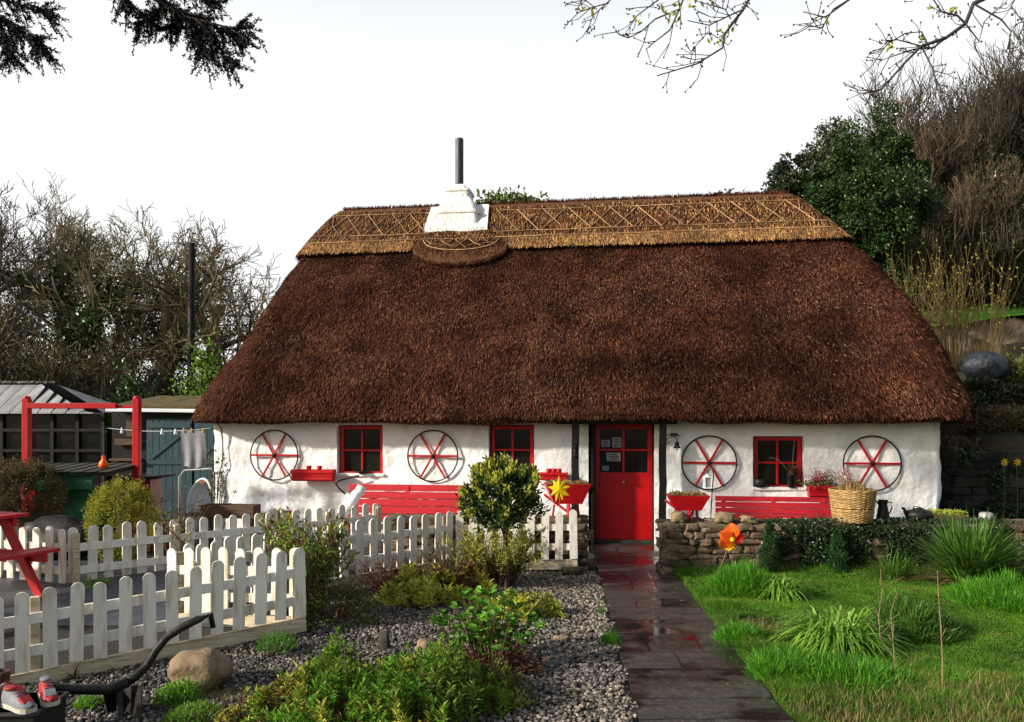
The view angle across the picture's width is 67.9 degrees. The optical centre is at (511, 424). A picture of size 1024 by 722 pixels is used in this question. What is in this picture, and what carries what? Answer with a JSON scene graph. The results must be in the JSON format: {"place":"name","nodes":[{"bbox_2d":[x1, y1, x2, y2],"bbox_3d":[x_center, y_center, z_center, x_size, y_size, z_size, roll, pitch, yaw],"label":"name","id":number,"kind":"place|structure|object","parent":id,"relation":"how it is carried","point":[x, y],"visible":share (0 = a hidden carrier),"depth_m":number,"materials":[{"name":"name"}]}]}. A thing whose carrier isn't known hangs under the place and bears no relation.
{"place":"outdoors","nodes":[
{"label":"outdoors","id":0,"kind":"place"},
{"bbox_2d":[0,561,336,626],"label":"paved yard","id":1,"kind":"structure","parent":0,"point":[11,589],"depth_m":7.89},
{"bbox_2d":[0,511,59,598],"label":"picnic table","id":2,"kind":"object","parent":1,"relation":"on","point":[20,554],"visible":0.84,"depth_m":7.68,"materials":[{"name":"red paint"}]},
{"bbox_2d":[0,526,68,582],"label":"picket fence","id":3,"kind":"object","parent":1,"relation":"on","point":[49,569],"visible":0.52,"depth_m":8.34,"materials":[{"name":"white paint"}]},
{"bbox_2d":[183,532,282,592],"bbox_3d":[-2.830,1.553,7.724,0.111,0.855,1.116,0,0,40],"label":"picket fence","id":4,"kind":"object","parent":1,"relation":"on","point":[215,546],"visible":0.34,"depth_m":7.67,"materials":[{"name":"white paint"}]},
{"bbox_2d":[3,517,597,574],"bbox_3d":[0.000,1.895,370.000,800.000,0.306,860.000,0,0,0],"label":"ground","id":5,"kind":"structure","parent":0,"point":[150,554],"depth_m":11.04,"materials":[{"name":"soil"}]},
{"bbox_2d":[0,452,70,528],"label":"heather bush","id":6,"kind":"object","parent":5,"relation":"on","point":[56,505],"visible":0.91,"depth_m":10.40,"materials":[{"name":"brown plant"}]},
{"bbox_2d":[0,196,72,366],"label":"bare tree","id":7,"kind":"object","parent":5,"relation":"on","point":[10,335],"visible":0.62,"depth_m":25.11,"materials":[{"name":"brown plant"}]},
{"bbox_2d":[0,381,111,511],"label":"greenhouse","id":8,"kind":"object","parent":5,"relation":"on","point":[67,435],"visible":0.57,"depth_m":16.05,"materials":[{"name":"glass"}]},
{"bbox_2d":[0,180,121,375],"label":"bare tree","id":9,"kind":"object","parent":5,"relation":"on","point":[2,231],"visible":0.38,"depth_m":27.57,"materials":[{"name":"brown plant"}]},
{"bbox_2d":[0,167,121,380],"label":"bare tree","id":10,"kind":"object","parent":5,"relation":"on","point":[8,296],"visible":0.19,"depth_m":29.84,"materials":[{"name":"brown plant"}]},
{"bbox_2d":[1,307,122,392],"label":"thicket","id":11,"kind":"object","parent":5,"relation":"on","point":[32,375],"visible":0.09,"depth_m":23.63,"materials":[{"name":"brown plant"}]},
{"bbox_2d":[24,515,102,560],"bbox_3d":[-5.832,1.494,9.886,0.903,0.641,0.539,0,0,-8],"label":"stone","id":12,"kind":"object","parent":5,"relation":"on","point":[57,523],"visible":0.39,"depth_m":9.73,"materials":[{"name":"grey stone"}]},
{"bbox_2d":[8,462,143,552],"bbox_3d":[-6.475,1.240,11.296,1.599,1.301,1.049,0,0,0],"label":"well box","id":13,"kind":"object","parent":5,"relation":"on","point":[79,477],"visible":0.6,"depth_m":10.99,"materials":[{"name":"green paint"}]},
{"bbox_2d":[22,396,141,536],"bbox_3d":[-6.497,0.726,11.495,1.772,2.308,0.119,0,0,0],"label":"timber gantry","id":14,"kind":"object","parent":5,"relation":"on","point":[28,405],"visible":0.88,"depth_m":11.45,"materials":[{"name":"red paint"}]},
{"bbox_2d":[0,195,226,383],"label":"bare tree","id":15,"kind":"object","parent":5,"relation":"on","point":[84,317],"visible":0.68,"depth_m":25.66,"materials":[{"name":"brown plant"}]},
{"bbox_2d":[48,324,186,403],"bbox_3d":[-12.040,-0.532,22.964,4.761,5.180,3.758,0,0,0],"label":"thicket","id":16,"kind":"object","parent":5,"relation":"on","point":[97,388],"visible":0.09,"depth_m":22.77,"materials":[{"name":"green plant"}]},
{"bbox_2d":[80,473,163,560],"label":"golden bush","id":17,"kind":"object","parent":5,"relation":"on","point":[96,503],"visible":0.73,"depth_m":9.55,"materials":[{"name":"yellow plant"}]},
{"bbox_2d":[0,207,260,396],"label":"bare tree","id":18,"kind":"object","parent":5,"relation":"on","point":[166,314],"visible":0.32,"depth_m":27.09,"materials":[{"name":"brown plant"}]},
{"bbox_2d":[0,0,268,89],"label":"conifer tree","id":19,"kind":"object","parent":5,"relation":"on","point":[199,29],"visible":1,"depth_m":7.33,"materials":[{"name":"green plant"}]},
{"bbox_2d":[98,349,177,403],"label":"laurel bush","id":20,"kind":"object","parent":5,"relation":"on","point":[131,385],"visible":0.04,"depth_m":18.98,"materials":[{"name":"green plant"}]},
{"bbox_2d":[30,207,260,379],"bbox_3d":[-13.925,-3.165,29.335,8.183,10.136,6.594,0,0,-20],"label":"bare tree","id":21,"kind":"object","parent":5,"relation":"on","point":[78,279],"visible":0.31,"depth_m":27.95,"materials":[{"name":"brown plant"}]},
{"bbox_2d":[103,426,208,482],"bbox_3d":[-5.997,0.964,12.900,1.865,1.871,0.060,0,0,0],"label":"washing line","id":22,"kind":"object","parent":5,"relation":"on","point":[104,445],"visible":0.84,"depth_m":12.88,"materials":[{"name":"white plastic"}]},
{"bbox_2d":[181,428,205,467],"bbox_3d":[-5.389,0.405,12.883,0.423,0.688,0.042,0,0,0],"label":"hanging towel","id":23,"kind":"object","parent":22,"relation":"hanging from","point":[193,443],"visible":0.99,"depth_m":12.88,"materials":[{"name":"grey fabric"}]},
{"bbox_2d":[116,333,197,395],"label":"thicket","id":24,"kind":"object","parent":5,"relation":"on","point":[163,377],"visible":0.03,"depth_m":24.87,"materials":[{"name":"brown plant"}]},
{"bbox_2d":[105,395,214,519],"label":"garden shed","id":25,"kind":"structure","parent":5,"relation":"on","point":[162,454],"depth_m":15.15,"materials":[{"name":"black paint"}]},
{"bbox_2d":[147,419,191,519],"bbox_3d":[-6.825,0.897,15.160,0.902,2.006,0.051,0,0,0],"label":"plank door","id":26,"kind":"structure","parent":25,"relation":"in","point":[164,452],"depth_m":15.15,"materials":[{"name":"teal paint"}]},
{"bbox_2d":[68,513,263,583],"bbox_3d":[-4.000,1.550,9.044,0.118,0.879,2.271,0,0,44],"label":"picket fence","id":27,"kind":"object","parent":5,"relation":"on","point":[108,544],"visible":0.61,"depth_m":8.77,"materials":[{"name":"white paint"}]},
{"bbox_2d":[96,217,280,396],"bbox_3d":[-9.961,-2.838,26.067,7.349,9.556,7.849,0,0,0],"label":"bare tree","id":28,"kind":"object","parent":5,"relation":"on","point":[179,349],"visible":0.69,"depth_m":25.41,"materials":[{"name":"beige plant"}]},
{"bbox_2d":[187,242,196,394],"bbox_3d":[-10.112,-1.905,24.000,0.309,7.610,0.297,0,0,0],"label":"telegraph pole","id":29,"kind":"object","parent":5,"relation":"on","point":[192,252],"visible":0.6,"depth_m":23.91,"materials":[{"name":"black paint"}]},
{"bbox_2d":[162,322,222,395],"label":"laurel bush","id":30,"kind":"object","parent":5,"relation":"on","point":[207,373],"visible":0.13,"depth_m":17.97,"materials":[{"name":"green plant"}]},
{"bbox_2d":[201,503,260,547],"bbox_3d":[-4.340,1.568,11.750,0.848,0.664,0.265,0,0,6],"label":"wooden trough","id":31,"kind":"object","parent":5,"relation":"on","point":[228,510],"visible":0.69,"depth_m":11.63,"materials":[{"name":"brown wood"}]},
{"bbox_2d":[4,568,638,721],"bbox_3d":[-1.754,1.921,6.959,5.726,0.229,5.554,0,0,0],"label":"gravel","id":32,"kind":"structure","parent":5,"relation":"on","point":[585,647],"depth_m":6.21,"materials":[{"name":"grey gravel"}]},
{"bbox_2d":[0,691,69,721],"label":"black crate","id":33,"kind":"object","parent":32,"relation":"on","point":[56,713],"visible":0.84,"depth_m":4.57,"materials":[{"name":"plastic"}]},
{"bbox_2d":[0,685,36,713],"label":"trainer","id":34,"kind":"object","parent":33,"relation":"on","point":[13,699],"visible":1,"depth_m":4.49,"materials":[{"name":"grey fabric"}]},
{"bbox_2d":[36,612,215,721],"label":"iron plough","id":35,"kind":"object","parent":32,"relation":"on","point":[122,696],"visible":0.91,"depth_m":5.15,"materials":[{"name":"black metal"}]},
{"bbox_2d":[0,547,306,684],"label":"picket fence","id":36,"kind":"object","parent":32,"relation":"on","point":[29,649],"visible":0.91,"depth_m":6.26,"materials":[{"name":"white paint"}]},
{"bbox_2d":[151,676,203,706],"bbox_3d":[-2.345,1.868,5.350,0.331,0.172,0.340,0,0,0],"label":"stonecrop","id":37,"kind":"object","parent":32,"relation":"on","point":[175,694],"visible":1,"depth_m":5.32,"materials":[{"name":"green plant"}]},
{"bbox_2d":[161,697,226,721],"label":"stonecrop","id":38,"kind":"object","parent":32,"relation":"on","point":[190,711],"visible":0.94,"depth_m":4.98,"materials":[{"name":"green plant"}]},
{"bbox_2d":[167,647,233,694],"bbox_3d":[-2.312,1.837,5.618,0.472,0.332,0.379,0,0,0],"label":"stone","id":39,"kind":"object","parent":32,"relation":"on","point":[206,669],"visible":0.83,"depth_m":5.49,"materials":[{"name":"beige stone"}]},
{"bbox_2d":[167,547,295,627],"bbox_3d":[-2.583,1.568,7.088,1.388,0.902,0.117,0,0,14],"label":"picket fence","id":40,"kind":"object","parent":32,"relation":"on","point":[182,564],"visible":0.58,"depth_m":7.10,"materials":[{"name":"white paint"}]},
{"bbox_2d":[212,686,286,721],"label":"ground shrub","id":41,"kind":"object","parent":32,"relation":"on","point":[234,711],"visible":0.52,"depth_m":4.85,"materials":[{"name":"green plant"}]},
{"bbox_2d":[254,504,361,614],"bbox_3d":[-1.994,1.336,7.460,1.023,1.091,0.986,0,0,-18],"label":"shrub","id":42,"kind":"object","parent":32,"relation":"on","point":[287,543],"visible":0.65,"depth_m":7.36,"materials":[{"name":"green plant"}]},
{"bbox_2d":[306,566,390,628],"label":"shrub","id":43,"kind":"object","parent":32,"relation":"on","point":[338,592],"visible":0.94,"depth_m":7.21,"materials":[{"name":"green plant"}]},
{"bbox_2d":[221,626,517,721],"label":"ground shrub","id":44,"kind":"object","parent":32,"relation":"on","point":[329,676],"visible":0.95,"depth_m":4.81,"materials":[{"name":"green plant"}]},
{"bbox_2d":[350,554,432,596],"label":"shrub","id":45,"kind":"object","parent":32,"relation":"on","point":[382,579],"visible":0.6,"depth_m":8.27,"materials":[{"name":"green plant"}]},
{"bbox_2d":[371,559,495,607],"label":"golden shrub","id":46,"kind":"object","parent":32,"relation":"on","point":[420,588],"visible":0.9,"depth_m":8.01,"materials":[{"name":"green plant"}]},
{"bbox_2d":[421,633,538,717],"bbox_3d":[-0.288,1.718,5.245,0.950,0.560,0.789,0,0,0],"label":"ground shrub","id":47,"kind":"object","parent":32,"relation":"on","point":[453,651],"visible":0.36,"depth_m":5.21,"materials":[{"name":"green plant"}]},
{"bbox_2d":[427,584,546,668],"bbox_3d":[-0.202,1.596,5.931,0.838,0.619,0.876,0,0,-34],"label":"hydrangea","id":48,"kind":"object","parent":32,"relation":"on","point":[485,611],"visible":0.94,"depth_m":5.90,"materials":[{"name":"green plant"}]},
{"bbox_2d":[441,522,553,586],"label":"shrub","id":49,"kind":"object","parent":32,"relation":"on","point":[493,565],"visible":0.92,"depth_m":8.74,"materials":[{"name":"green plant"}]},
{"bbox_2d":[454,451,550,588],"bbox_3d":[-0.110,1.112,8.695,1.100,1.619,1.006,0,0,37],"label":"bay tree","id":50,"kind":"object","parent":32,"relation":"on","point":[505,512],"visible":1,"depth_m":8.53,"materials":[{"name":"green plant"}]},
{"bbox_2d":[464,639,548,677],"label":"dry tuft","id":51,"kind":"object","parent":32,"relation":"on","point":[523,666],"visible":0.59,"depth_m":5.74,"materials":[{"name":"brown plant"}]},
{"bbox_2d":[488,588,567,621],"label":"golden shrub","id":52,"kind":"object","parent":32,"relation":"on","point":[548,606],"visible":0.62,"depth_m":7.42,"materials":[{"name":"yellow plant"}]},
{"bbox_2d":[265,503,380,558],"bbox_3d":[-2.555,1.566,10.506,1.762,0.877,0.116,0,0,-44],"label":"picket fence","id":53,"kind":"object","parent":5,"relation":"on","point":[365,517],"visible":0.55,"depth_m":10.72,"materials":[{"name":"white paint"}]},
{"bbox_2d":[326,511,452,585],"bbox_3d":[-1.447,1.532,9.181,1.826,0.875,0.114,0,0,-44],"label":"picket fence","id":54,"kind":"object","parent":5,"relation":"on","point":[412,532],"visible":0.51,"depth_m":9.18,"materials":[{"name":"white paint"}]},
{"bbox_2d":[347,484,467,544],"bbox_3d":[-1.707,1.436,12.076,1.959,0.928,0.448,0,0,8],"label":"garden bench","id":55,"kind":"object","parent":5,"relation":"on","point":[407,498],"visible":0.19,"depth_m":12.24,"materials":[{"name":"red paint"}]},
{"bbox_2d":[456,509,577,569],"bbox_3d":[0.058,1.522,9.749,1.561,0.877,0.118,0,0,2],"label":"picket fence","id":56,"kind":"object","parent":5,"relation":"on","point":[558,527],"visible":0.48,"depth_m":9.70,"materials":[{"name":"white paint"}]},
{"bbox_2d":[190,137,975,543],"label":"cottage","id":57,"kind":"structure","parent":5,"relation":"on","point":[618,339],"depth_m":12.47,"materials":[{"name":"brown plant"}]},
{"bbox_2d":[340,426,382,472],"bbox_3d":[-2.490,0.432,12.676,0.755,0.814,0.075,0,0,8],"label":"window","id":58,"kind":"structure","parent":57,"relation":"in","point":[361,446],"depth_m":12.68,"materials":[{"name":"red paint"}]},
{"bbox_2d":[492,426,533,469],"bbox_3d":[0.012,0.415,12.345,0.706,0.781,0.075,0,0,8],"label":"window","id":59,"kind":"structure","parent":57,"relation":"in","point":[517,442],"depth_m":12.35,"materials":[{"name":"red paint"}]},
{"bbox_2d":[595,424,651,539],"bbox_3d":[1.786,0.905,12.187,0.909,1.891,0.087,0,0,8],"label":"door","id":60,"kind":"structure","parent":57,"relation":"in","point":[623,452],"depth_m":12.19,"materials":[{"name":"red wood"}]},
{"bbox_2d":[753,437,801,486],"bbox_3d":[4.113,0.595,11.804,0.721,0.796,0.075,0,0,8],"label":"window","id":61,"kind":"structure","parent":57,"relation":"in","point":[781,448],"depth_m":11.81,"materials":[{"name":"red paint"}]},
{"bbox_2d":[715,496,831,518],"bbox_3d":[3.926,1.497,11.312,1.713,0.807,0.448,0,0,8],"label":"garden bench","id":62,"kind":"object","parent":5,"relation":"on","point":[774,508],"visible":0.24,"depth_m":11.48,"materials":[{"name":"red paint"}]},
{"bbox_2d":[655,517,1023,574],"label":"dry stone wall","id":63,"kind":"structure","parent":5,"relation":"on","point":[694,541],"depth_m":9.53,"materials":[{"name":"stone"}]},
{"bbox_2d":[664,490,709,521],"bbox_3d":[2.265,1.038,10.010,0.533,0.406,0.788,0,0,4],"label":"wheelbarrow","id":64,"kind":"object","parent":63,"relation":"on","point":[692,501],"visible":0.98,"depth_m":9.67,"materials":[{"name":"red paint"}]},
{"bbox_2d":[824,468,877,523],"bbox_3d":[4.294,0.893,9.680,0.659,0.685,0.583,0,0,0],"label":"wicker basket","id":65,"kind":"object","parent":63,"relation":"on","point":[852,502],"visible":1,"depth_m":9.49,"materials":[{"name":"beige wicker"}]},
{"bbox_2d":[758,515,1014,571],"bbox_3d":[4.641,1.532,9.569,3.179,0.786,0.439,0,0,0],"label":"ivy growth","id":66,"kind":"object","parent":63,"relation":"attached to","point":[890,539],"visible":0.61,"depth_m":9.46,"materials":[{"name":"green plant"}]},
{"bbox_2d":[940,447,1023,518],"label":"dark stone wall","id":67,"kind":"structure","parent":5,"relation":"on","point":[967,482],"depth_m":12.55,"materials":[{"name":"black stone"}]},
{"bbox_2d":[952,447,1023,518],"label":"ivy growth","id":68,"kind":"object","parent":67,"relation":"attached to","point":[993,473],"visible":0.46,"depth_m":12.42,"materials":[{"name":"green plant"}]},
{"bbox_2d":[389,513,593,570],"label":"dry stone wall","id":69,"kind":"structure","parent":0,"point":[584,534],"depth_m":9.97,"materials":[{"name":"grey stone"}]},
{"bbox_2d":[544,479,591,517],"bbox_3d":[0.721,0.979,10.316,0.597,0.525,0.816,0,0,-4],"label":"wheelbarrow","id":70,"kind":"object","parent":69,"relation":"on","point":[577,491],"visible":0.76,"depth_m":9.99,"materials":[{"name":"red paint"}]},
{"bbox_2d":[0,0,1023,388],"label":"sky","id":71,"kind":"structure","parent":0,"point":[364,103],"materials":[{"name":"white"}]},
{"bbox_2d":[587,540,793,721],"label":"path","id":72,"kind":"structure","parent":0,"point":[704,694],"depth_m":6.26,"materials":[{"name":"stone"}]},
{"bbox_2d":[799,115,870,216],"bbox_3d":[9.367,-5.947,22.141,2.037,6.002,2.262,0,0,0],"label":"evergreen tree","id":73,"kind":"object","parent":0,"point":[819,154],"visible":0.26,"depth_m":21.65,"materials":[{"name":"green plant"}]},
{"bbox_2d":[672,561,1023,721],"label":"lawn","id":74,"kind":"structure","parent":0,"point":[741,654],"depth_m":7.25,"materials":[{"name":"green plant"}]},
{"bbox_2d":[702,557,775,599],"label":"grass tuft","id":75,"kind":"object","parent":74,"relation":"on","point":[726,578],"visible":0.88,"depth_m":8.20,"materials":[{"name":"green plant"}]},
{"bbox_2d":[711,617,769,647],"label":"grass tuft","id":76,"kind":"object","parent":74,"relation":"on","point":[742,630],"visible":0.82,"depth_m":6.51,"materials":[{"name":"green plant"}]},
{"bbox_2d":[755,520,781,573],"bbox_3d":[3.154,1.533,9.380,0.366,0.735,0.408,0,0,0],"label":"dwarf conifer","id":77,"kind":"object","parent":74,"relation":"on","point":[769,540],"visible":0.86,"depth_m":9.32,"materials":[{"name":"green plant"}]},
{"bbox_2d":[744,573,820,603],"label":"strap leaf clump","id":78,"kind":"object","parent":74,"relation":"on","point":[784,589],"visible":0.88,"depth_m":8.01,"materials":[{"name":"green plant"}]},
{"bbox_2d":[740,637,826,683],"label":"grass tuft","id":79,"kind":"object","parent":74,"relation":"on","point":[775,658],"visible":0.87,"depth_m":5.59,"materials":[{"name":"green plant"}]},
{"bbox_2d":[564,0,1023,118],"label":"budding tree","id":80,"kind":"object","parent":74,"relation":"on","point":[925,44],"visible":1,"depth_m":6.26,"materials":[{"name":"brown plant"}]},
{"bbox_2d":[757,603,922,664],"bbox_3d":[2.711,1.774,6.363,1.378,0.539,1.404,0,0,0],"label":"strap leaf clump","id":81,"kind":"object","parent":74,"relation":"on","point":[834,629],"visible":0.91,"depth_m":6.16,"materials":[{"name":"green plant"}]},
{"bbox_2d":[776,645,930,697],"bbox_3d":[2.468,1.781,5.533,1.065,0.246,1.138,0,0,0],"label":"grass tuft","id":82,"kind":"object","parent":74,"relation":"on","point":[876,673],"visible":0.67,"depth_m":5.43,"materials":[{"name":"green plant"}]},
{"bbox_2d":[697,609,1023,721],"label":"dry stubble","id":83,"kind":"object","parent":74,"relation":"on","point":[965,711],"visible":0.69,"depth_m":4.92,"materials":[{"name":"green plant"}]},
{"bbox_2d":[852,542,935,584],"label":"strap leaf clump","id":84,"kind":"object","parent":74,"relation":"on","point":[890,572],"visible":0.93,"depth_m":8.98,"materials":[{"name":"green plant"}]},
{"bbox_2d":[856,592,973,645],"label":"grass tuft","id":85,"kind":"object","parent":74,"relation":"on","point":[920,614],"visible":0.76,"depth_m":6.58,"materials":[{"name":"green plant"}]},
{"bbox_2d":[901,507,1023,592],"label":"sword leaf clump","id":86,"kind":"object","parent":74,"relation":"on","point":[963,553],"visible":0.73,"depth_m":8.57,"materials":[{"name":"green plant"}]},
{"bbox_2d":[941,564,1023,614],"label":"grass mound","id":87,"kind":"object","parent":74,"relation":"on","point":[1005,592],"depth_m":7.75,"materials":[{"name":"green plant"}]},
{"bbox_2d":[921,314,1023,509],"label":"bank","id":88,"kind":"structure","parent":0,"point":[1007,440],"depth_m":14.45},
{"bbox_2d":[760,152,818,201],"bbox_3d":[7.627,-5.066,21.046,1.964,4.780,1.962,0,0,0],"label":"evergreen tree","id":89,"kind":"object","parent":88,"relation":"on","point":[784,177],"visible":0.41,"depth_m":20.62,"materials":[{"name":"green plant"}]},
{"bbox_2d":[797,98,949,297],"bbox_3d":[9.249,-4.895,20.038,4.137,6.891,3.651,0,0,0],"label":"evergreen tree","id":90,"kind":"object","parent":88,"relation":"on","point":[849,194],"visible":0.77,"depth_m":19.29,"materials":[{"name":"green plant"}]},
{"bbox_2d":[815,81,1023,244],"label":"bare tree","id":91,"kind":"object","parent":88,"relation":"on","point":[960,191],"visible":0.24,"depth_m":23.20,"materials":[{"name":"beige plant"}]},
{"bbox_2d":[885,236,959,337],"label":"willow clump","id":92,"kind":"object","parent":88,"relation":"on","point":[911,295],"visible":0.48,"depth_m":17.98,"materials":[{"name":"yellow plant"}]},
{"bbox_2d":[842,48,1023,185],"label":"bare tree","id":93,"kind":"object","parent":88,"relation":"on","point":[930,77],"visible":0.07,"depth_m":26.02,"materials":[{"name":"brown plant"}]},
{"bbox_2d":[888,150,997,310],"bbox_3d":[12.693,-5.716,22.978,3.913,5.188,3.252,0,0,0],"label":"thicket","id":94,"kind":"object","parent":88,"relation":"on","point":[939,230],"visible":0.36,"depth_m":22.61,"materials":[{"name":"brown plant"}]},
{"bbox_2d":[866,30,1023,222],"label":"bare tree","id":95,"kind":"object","parent":88,"relation":"on","point":[1009,87],"visible":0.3,"depth_m":24.13,"materials":[{"name":"brown plant"}]},
{"bbox_2d":[907,243,998,371],"bbox_3d":[10.671,-2.857,18.650,1.889,3.246,1.804,0,0,0],"label":"willow clump","id":96,"kind":"object","parent":88,"relation":"on","point":[953,354],"visible":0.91,"depth_m":18.47,"materials":[{"name":"yellow plant"}]},
{"bbox_2d":[922,70,1023,203],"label":"bare tree","id":97,"kind":"object","parent":88,"relation":"on","point":[981,131],"visible":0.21,"depth_m":24.15,"materials":[{"name":"brown plant"}]},
{"bbox_2d":[932,318,1023,354],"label":"earth bank face","id":98,"kind":"object","parent":88,"relation":"on","point":[1016,333],"visible":0.27,"depth_m":20.42},
{"bbox_2d":[937,96,1023,307],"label":"thicket","id":99,"kind":"object","parent":88,"relation":"on","point":[980,179],"visible":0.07,"depth_m":23.80,"materials":[{"name":"brown plant"}]},
{"bbox_2d":[960,350,1010,379],"bbox_3d":[10.733,-1.293,17.302,1.025,0.772,0.892,0,0,0],"label":"wrapped bale","id":100,"kind":"object","parent":88,"relation":"on","point":[988,363],"visible":0.83,"depth_m":17.03},
{"bbox_2d":[948,238,1023,354],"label":"willow clump","id":101,"kind":"object","parent":88,"relation":"on","point":[992,318],"visible":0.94,"depth_m":18.26,"materials":[{"name":"yellow plant"}]},
{"bbox_2d":[950,134,1023,306],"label":"thicket","id":102,"kind":"object","parent":88,"relation":"on","point":[1002,237],"visible":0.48,"depth_m":22.73,"materials":[{"name":"brown plant"}]},
{"bbox_2d":[954,401,1023,434],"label":"undergrowth","id":103,"kind":"object","parent":88,"relation":"on","point":[1006,417],"visible":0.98,"depth_m":14.04,"materials":[{"name":"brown plant"}]},
{"bbox_2d":[959,373,1023,404],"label":"undergrowth","id":104,"kind":"object","parent":88,"relation":"on","point":[996,390],"visible":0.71,"depth_m":15.48,"materials":[{"name":"green plant"}]},
{"bbox_2d":[966,229,1023,317],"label":"thicket","id":105,"kind":"object","parent":88,"relation":"on","point":[1017,299],"visible":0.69,"depth_m":21.94,"materials":[{"name":"brown plant"}]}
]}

